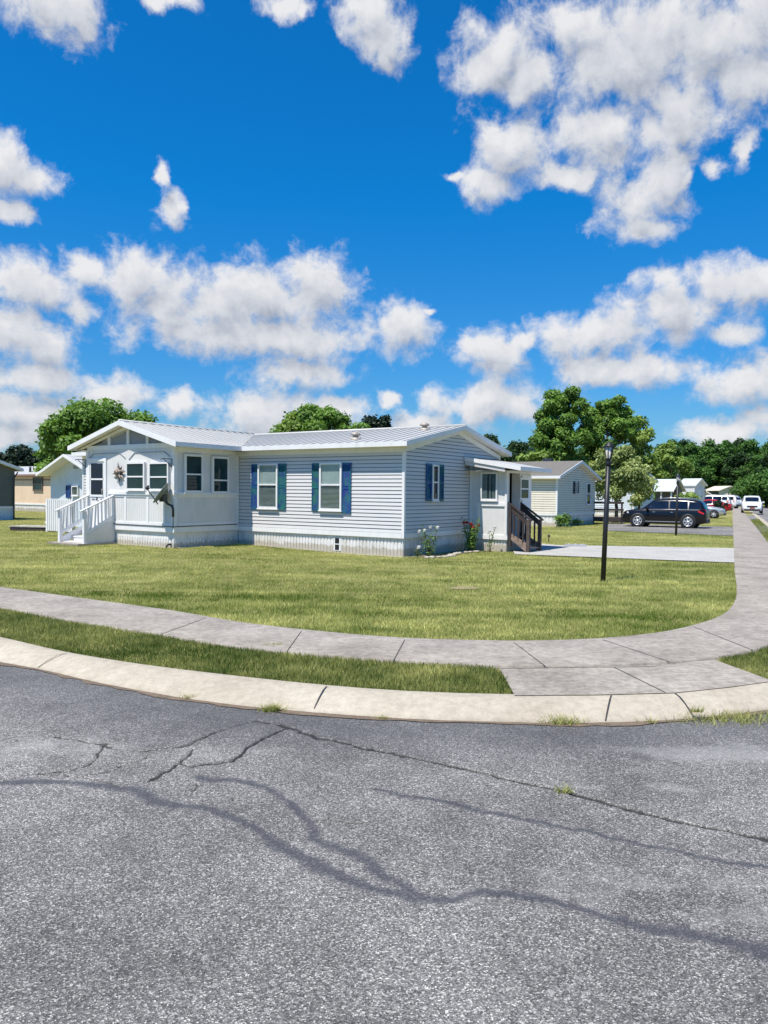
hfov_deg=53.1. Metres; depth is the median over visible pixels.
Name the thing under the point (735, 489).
broad tree
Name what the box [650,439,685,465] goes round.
woodland tree
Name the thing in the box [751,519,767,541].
verge grass
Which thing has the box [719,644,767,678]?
verge grass
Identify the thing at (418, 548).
rose bush
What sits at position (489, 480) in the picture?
window
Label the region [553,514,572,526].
bush
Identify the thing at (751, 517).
driveway apron
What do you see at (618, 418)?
maple tree
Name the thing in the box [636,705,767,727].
gutter grass
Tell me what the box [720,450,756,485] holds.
woodland tree
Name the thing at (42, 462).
broad tree
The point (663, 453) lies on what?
maple tree
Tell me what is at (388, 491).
mobile home
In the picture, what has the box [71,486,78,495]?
window
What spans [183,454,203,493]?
window
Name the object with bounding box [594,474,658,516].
mobile home
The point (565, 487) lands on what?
mobile home
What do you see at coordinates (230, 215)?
sky
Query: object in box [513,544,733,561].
driveway
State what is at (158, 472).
window
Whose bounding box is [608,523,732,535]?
neighbour driveway
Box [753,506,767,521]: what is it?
road
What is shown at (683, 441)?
woodland tree
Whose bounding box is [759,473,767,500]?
broad tree
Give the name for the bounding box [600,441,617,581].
lamp post
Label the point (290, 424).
broad tree
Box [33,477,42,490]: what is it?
window
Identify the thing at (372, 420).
conifer tree
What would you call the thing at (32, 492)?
mobile home
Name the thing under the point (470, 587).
soil
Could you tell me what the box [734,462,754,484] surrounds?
woodland tree
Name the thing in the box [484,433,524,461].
broad tree
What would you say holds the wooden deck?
on the lawn at (729, 514)
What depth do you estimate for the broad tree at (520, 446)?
110.54 m
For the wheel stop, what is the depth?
24.17 m
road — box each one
[0,665,767,1023]
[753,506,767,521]
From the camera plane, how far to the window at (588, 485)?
43.02 m
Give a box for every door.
[88,458,106,525]
[520,475,531,529]
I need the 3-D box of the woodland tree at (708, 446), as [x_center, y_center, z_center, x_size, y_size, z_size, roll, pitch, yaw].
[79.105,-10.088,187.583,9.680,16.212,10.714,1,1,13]
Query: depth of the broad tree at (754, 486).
118.95 m
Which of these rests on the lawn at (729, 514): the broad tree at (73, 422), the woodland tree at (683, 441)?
the broad tree at (73, 422)
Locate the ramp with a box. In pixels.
[500,660,767,694]
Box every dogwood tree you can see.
[586,444,659,516]
[627,464,653,508]
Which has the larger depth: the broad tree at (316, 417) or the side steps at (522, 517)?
the broad tree at (316, 417)
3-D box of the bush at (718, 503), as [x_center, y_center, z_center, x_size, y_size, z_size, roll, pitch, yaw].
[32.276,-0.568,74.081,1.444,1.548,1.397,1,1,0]
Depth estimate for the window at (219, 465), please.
22.22 m
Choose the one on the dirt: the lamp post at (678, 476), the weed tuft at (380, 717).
the weed tuft at (380, 717)
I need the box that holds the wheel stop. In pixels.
[564,544,585,546]
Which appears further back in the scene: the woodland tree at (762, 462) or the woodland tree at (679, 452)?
the woodland tree at (679, 452)
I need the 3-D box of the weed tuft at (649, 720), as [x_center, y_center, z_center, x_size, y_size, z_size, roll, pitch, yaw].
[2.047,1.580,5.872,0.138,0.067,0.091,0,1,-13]
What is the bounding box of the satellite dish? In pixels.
[145,483,173,516]
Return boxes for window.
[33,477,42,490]
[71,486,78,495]
[125,462,145,490]
[148,462,169,491]
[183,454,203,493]
[211,456,229,493]
[256,463,278,509]
[318,462,342,511]
[430,464,439,501]
[479,472,497,501]
[575,482,577,493]
[586,483,590,504]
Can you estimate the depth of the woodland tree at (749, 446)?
181.70 m
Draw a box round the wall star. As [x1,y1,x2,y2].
[113,464,125,483]
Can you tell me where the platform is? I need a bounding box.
[8,525,45,530]
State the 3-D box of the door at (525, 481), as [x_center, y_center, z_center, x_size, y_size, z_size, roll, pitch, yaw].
[4.196,-0.272,22.845,0.060,1.620,0.826,2,2,34]
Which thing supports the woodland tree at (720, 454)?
on the far verge
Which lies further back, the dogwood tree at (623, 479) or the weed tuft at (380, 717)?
the dogwood tree at (623, 479)
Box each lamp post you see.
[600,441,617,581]
[674,473,681,534]
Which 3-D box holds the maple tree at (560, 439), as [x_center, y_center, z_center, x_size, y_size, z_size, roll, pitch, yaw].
[14.074,-4.838,61.852,5.916,10.754,5.510,1,1,0]
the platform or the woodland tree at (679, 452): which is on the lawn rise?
the platform
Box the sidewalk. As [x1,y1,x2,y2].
[0,506,767,668]
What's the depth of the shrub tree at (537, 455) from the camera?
44.65 m
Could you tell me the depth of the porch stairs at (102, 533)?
22.18 m
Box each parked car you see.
[622,497,709,527]
[703,499,732,511]
[704,495,730,503]
[706,504,725,518]
[724,495,741,507]
[740,495,763,513]
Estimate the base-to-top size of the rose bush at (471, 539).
1.094 m
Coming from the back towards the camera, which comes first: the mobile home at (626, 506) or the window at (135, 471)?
the mobile home at (626, 506)
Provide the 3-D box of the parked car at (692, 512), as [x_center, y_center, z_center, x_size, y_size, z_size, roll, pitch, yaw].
[14.675,0.038,40.099,4.160,1.600,1.927,1,2,30]
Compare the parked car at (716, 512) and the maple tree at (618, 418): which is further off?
the maple tree at (618, 418)
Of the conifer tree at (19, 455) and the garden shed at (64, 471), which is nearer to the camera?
the garden shed at (64, 471)
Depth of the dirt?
6.00 m
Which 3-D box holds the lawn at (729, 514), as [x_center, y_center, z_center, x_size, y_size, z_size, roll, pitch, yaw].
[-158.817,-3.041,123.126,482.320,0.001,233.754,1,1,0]
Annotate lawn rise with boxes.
[0,511,443,594]
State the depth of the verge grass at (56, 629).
7.43 m
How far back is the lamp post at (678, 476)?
31.91 m
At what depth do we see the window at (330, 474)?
20.94 m
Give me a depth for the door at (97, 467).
22.76 m
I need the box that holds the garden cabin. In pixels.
[654,479,685,499]
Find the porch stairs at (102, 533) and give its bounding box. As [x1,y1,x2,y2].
[46,495,115,545]
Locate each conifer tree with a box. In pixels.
[0,444,38,466]
[361,414,378,427]
[375,414,391,427]
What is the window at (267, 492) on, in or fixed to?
in the mobile home at (388, 491)
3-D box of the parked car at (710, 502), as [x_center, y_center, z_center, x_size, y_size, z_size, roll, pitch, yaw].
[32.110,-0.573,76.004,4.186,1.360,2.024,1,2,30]
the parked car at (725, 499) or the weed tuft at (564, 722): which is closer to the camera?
the weed tuft at (564, 722)
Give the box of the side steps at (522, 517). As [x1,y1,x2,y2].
[508,502,543,551]
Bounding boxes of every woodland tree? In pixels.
[574,446,584,457]
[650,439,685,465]
[670,465,687,478]
[676,438,705,465]
[682,442,717,488]
[682,454,711,481]
[700,437,726,487]
[706,440,738,487]
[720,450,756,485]
[728,437,743,453]
[731,438,765,466]
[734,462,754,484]
[742,453,766,477]
[754,452,767,474]
[757,439,767,454]
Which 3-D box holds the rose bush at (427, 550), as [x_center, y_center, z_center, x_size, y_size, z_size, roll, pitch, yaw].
[1.162,0.764,19.985,0.573,0.897,0.300,1,2,20]
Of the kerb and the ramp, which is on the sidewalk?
the ramp
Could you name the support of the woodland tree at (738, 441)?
on the far verge
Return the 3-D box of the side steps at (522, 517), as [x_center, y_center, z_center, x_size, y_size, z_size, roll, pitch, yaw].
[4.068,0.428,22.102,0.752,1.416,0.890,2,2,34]
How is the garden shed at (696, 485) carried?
on the lawn at (729, 514)
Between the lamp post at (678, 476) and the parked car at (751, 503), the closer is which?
the lamp post at (678, 476)
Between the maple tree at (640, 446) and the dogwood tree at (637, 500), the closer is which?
the dogwood tree at (637, 500)
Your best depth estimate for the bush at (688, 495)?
71.66 m
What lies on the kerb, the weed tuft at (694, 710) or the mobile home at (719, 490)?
the weed tuft at (694, 710)
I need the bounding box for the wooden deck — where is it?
[593,501,623,523]
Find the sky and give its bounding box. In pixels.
[0,0,767,454]
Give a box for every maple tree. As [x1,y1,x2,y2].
[527,384,596,463]
[579,395,640,469]
[626,413,661,476]
[651,441,694,480]
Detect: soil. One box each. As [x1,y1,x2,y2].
[245,544,402,557]
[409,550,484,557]
[445,586,479,588]
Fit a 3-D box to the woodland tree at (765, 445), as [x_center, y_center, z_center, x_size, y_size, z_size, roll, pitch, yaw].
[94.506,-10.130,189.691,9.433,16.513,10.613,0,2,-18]
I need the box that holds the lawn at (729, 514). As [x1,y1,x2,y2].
[0,506,767,693]
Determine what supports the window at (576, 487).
in the mobile home at (565, 487)
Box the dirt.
[0,662,767,726]
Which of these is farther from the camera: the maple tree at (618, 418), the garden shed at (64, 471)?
the maple tree at (618, 418)
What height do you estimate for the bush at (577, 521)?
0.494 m
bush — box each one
[414,546,421,556]
[418,525,440,555]
[460,515,481,550]
[485,526,495,551]
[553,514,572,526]
[572,518,582,525]
[674,492,701,499]
[713,498,728,508]
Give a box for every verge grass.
[0,608,514,693]
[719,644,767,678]
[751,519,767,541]
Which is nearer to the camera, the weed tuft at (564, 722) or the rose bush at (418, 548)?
the weed tuft at (564, 722)
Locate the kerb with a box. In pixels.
[0,511,767,722]
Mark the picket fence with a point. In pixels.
(51, 521)
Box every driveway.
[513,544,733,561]
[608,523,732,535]
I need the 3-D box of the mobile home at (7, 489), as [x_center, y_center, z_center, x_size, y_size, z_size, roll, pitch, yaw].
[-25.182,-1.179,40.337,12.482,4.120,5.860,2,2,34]
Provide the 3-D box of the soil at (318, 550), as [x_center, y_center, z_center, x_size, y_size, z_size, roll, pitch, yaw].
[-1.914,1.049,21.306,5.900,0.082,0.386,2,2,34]
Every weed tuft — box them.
[257,701,289,712]
[375,713,387,718]
[537,712,590,726]
[554,781,575,793]
[647,716,658,723]
[688,706,704,712]
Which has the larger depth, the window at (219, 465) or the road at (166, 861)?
the window at (219, 465)
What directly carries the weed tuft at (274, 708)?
on the dirt
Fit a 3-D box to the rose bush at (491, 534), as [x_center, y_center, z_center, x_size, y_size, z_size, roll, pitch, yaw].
[3.035,0.786,21.834,0.320,0.795,0.213,1,2,24]
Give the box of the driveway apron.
[747,515,756,518]
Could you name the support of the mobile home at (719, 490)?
on the lawn at (729, 514)
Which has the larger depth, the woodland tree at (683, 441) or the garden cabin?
the woodland tree at (683, 441)
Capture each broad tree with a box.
[32,441,56,471]
[34,397,158,462]
[268,403,370,432]
[278,412,304,432]
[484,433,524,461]
[503,439,534,453]
[729,474,754,497]
[740,469,767,507]
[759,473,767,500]
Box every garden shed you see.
[36,454,81,526]
[682,478,707,500]
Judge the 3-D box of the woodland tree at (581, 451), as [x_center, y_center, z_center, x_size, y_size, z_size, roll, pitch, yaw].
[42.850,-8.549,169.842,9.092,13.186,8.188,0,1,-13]
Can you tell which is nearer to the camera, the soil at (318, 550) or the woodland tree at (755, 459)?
the soil at (318, 550)
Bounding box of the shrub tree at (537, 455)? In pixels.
[515,448,559,461]
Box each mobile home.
[0,460,23,519]
[15,466,50,511]
[67,419,551,556]
[511,458,601,526]
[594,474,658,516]
[706,486,732,494]
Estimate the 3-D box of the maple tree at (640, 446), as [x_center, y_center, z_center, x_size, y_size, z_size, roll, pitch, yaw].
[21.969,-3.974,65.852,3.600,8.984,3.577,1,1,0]
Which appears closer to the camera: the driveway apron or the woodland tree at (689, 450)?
the driveway apron
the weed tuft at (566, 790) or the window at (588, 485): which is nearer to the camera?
the weed tuft at (566, 790)
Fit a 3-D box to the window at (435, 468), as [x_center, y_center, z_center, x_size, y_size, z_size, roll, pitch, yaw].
[1.390,-0.779,20.837,0.078,1.006,0.371,2,2,34]
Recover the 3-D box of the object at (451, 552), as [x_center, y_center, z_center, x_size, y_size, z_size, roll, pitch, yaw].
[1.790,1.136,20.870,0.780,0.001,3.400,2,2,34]
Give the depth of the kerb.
6.26 m
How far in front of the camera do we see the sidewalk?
8.64 m
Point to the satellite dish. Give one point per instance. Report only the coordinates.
(161, 496)
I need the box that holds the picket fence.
[45,499,74,531]
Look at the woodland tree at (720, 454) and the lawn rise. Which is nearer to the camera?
the lawn rise
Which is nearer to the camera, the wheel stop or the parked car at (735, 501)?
the wheel stop
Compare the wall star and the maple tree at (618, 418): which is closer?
the wall star
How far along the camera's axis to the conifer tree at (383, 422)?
69.33 m

